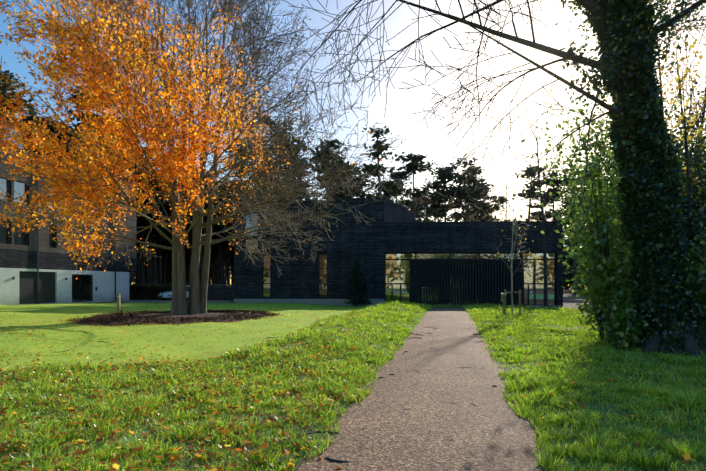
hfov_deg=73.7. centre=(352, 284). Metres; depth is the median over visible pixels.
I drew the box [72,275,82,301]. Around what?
building interior
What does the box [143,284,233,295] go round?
timber fence
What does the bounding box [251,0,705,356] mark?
ivy tree wood
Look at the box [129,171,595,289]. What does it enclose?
forest belt
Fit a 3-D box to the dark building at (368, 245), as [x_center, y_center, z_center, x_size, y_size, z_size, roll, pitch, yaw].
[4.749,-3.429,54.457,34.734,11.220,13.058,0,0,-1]
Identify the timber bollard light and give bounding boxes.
[117,294,120,312]
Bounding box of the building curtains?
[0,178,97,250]
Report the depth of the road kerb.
52.00 m
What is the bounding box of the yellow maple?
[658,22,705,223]
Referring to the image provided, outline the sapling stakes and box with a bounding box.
[501,289,521,315]
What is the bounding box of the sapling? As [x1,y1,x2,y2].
[494,173,535,314]
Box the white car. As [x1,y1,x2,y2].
[158,286,188,299]
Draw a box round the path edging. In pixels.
[293,307,558,470]
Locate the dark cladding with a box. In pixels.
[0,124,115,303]
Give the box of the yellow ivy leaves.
[595,0,656,105]
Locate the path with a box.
[297,307,553,470]
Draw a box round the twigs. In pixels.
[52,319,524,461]
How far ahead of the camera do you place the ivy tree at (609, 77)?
11.63 m
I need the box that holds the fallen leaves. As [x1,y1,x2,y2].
[0,304,705,470]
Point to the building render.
(103, 282)
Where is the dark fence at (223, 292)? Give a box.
[200,285,233,300]
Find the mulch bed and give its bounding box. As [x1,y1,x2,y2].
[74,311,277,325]
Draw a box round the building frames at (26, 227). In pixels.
[0,143,135,301]
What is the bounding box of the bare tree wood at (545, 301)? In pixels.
[342,1,705,306]
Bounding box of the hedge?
[129,283,210,298]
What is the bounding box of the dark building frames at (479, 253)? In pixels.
[245,198,561,304]
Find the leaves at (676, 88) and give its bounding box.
[542,0,704,145]
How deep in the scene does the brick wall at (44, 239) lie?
45.83 m
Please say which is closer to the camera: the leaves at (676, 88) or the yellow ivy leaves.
the yellow ivy leaves
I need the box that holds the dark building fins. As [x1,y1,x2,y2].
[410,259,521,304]
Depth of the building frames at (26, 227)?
43.62 m
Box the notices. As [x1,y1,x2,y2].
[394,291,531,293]
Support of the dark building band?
attached to the brick wall at (44, 239)
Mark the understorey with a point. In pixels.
(622, 335)
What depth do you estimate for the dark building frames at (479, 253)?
48.90 m
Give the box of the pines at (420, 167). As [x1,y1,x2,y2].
[0,70,615,292]
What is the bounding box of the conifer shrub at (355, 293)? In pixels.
[340,258,371,306]
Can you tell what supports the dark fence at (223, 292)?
on the ground at (572, 302)
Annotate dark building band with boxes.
[0,249,135,271]
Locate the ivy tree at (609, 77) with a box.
[540,0,705,354]
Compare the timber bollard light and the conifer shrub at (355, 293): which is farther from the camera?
the conifer shrub at (355, 293)
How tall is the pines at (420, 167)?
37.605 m
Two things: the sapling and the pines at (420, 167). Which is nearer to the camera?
the sapling
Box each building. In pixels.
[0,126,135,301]
[234,198,562,305]
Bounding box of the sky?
[0,0,705,285]
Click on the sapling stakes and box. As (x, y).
(504, 300)
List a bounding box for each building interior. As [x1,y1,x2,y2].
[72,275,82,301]
[287,210,326,225]
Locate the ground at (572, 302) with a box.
[0,286,705,470]
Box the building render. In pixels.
[0,268,128,304]
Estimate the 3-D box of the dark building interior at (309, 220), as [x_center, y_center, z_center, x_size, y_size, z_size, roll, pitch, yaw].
[5.337,-2.858,54.464,33.559,10.078,13.054,0,0,-1]
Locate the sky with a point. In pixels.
(399, 118)
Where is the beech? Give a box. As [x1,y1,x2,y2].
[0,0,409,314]
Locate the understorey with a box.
[520,73,705,349]
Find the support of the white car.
on the ground at (572, 302)
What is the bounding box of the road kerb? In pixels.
[111,301,229,302]
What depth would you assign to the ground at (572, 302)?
12.56 m

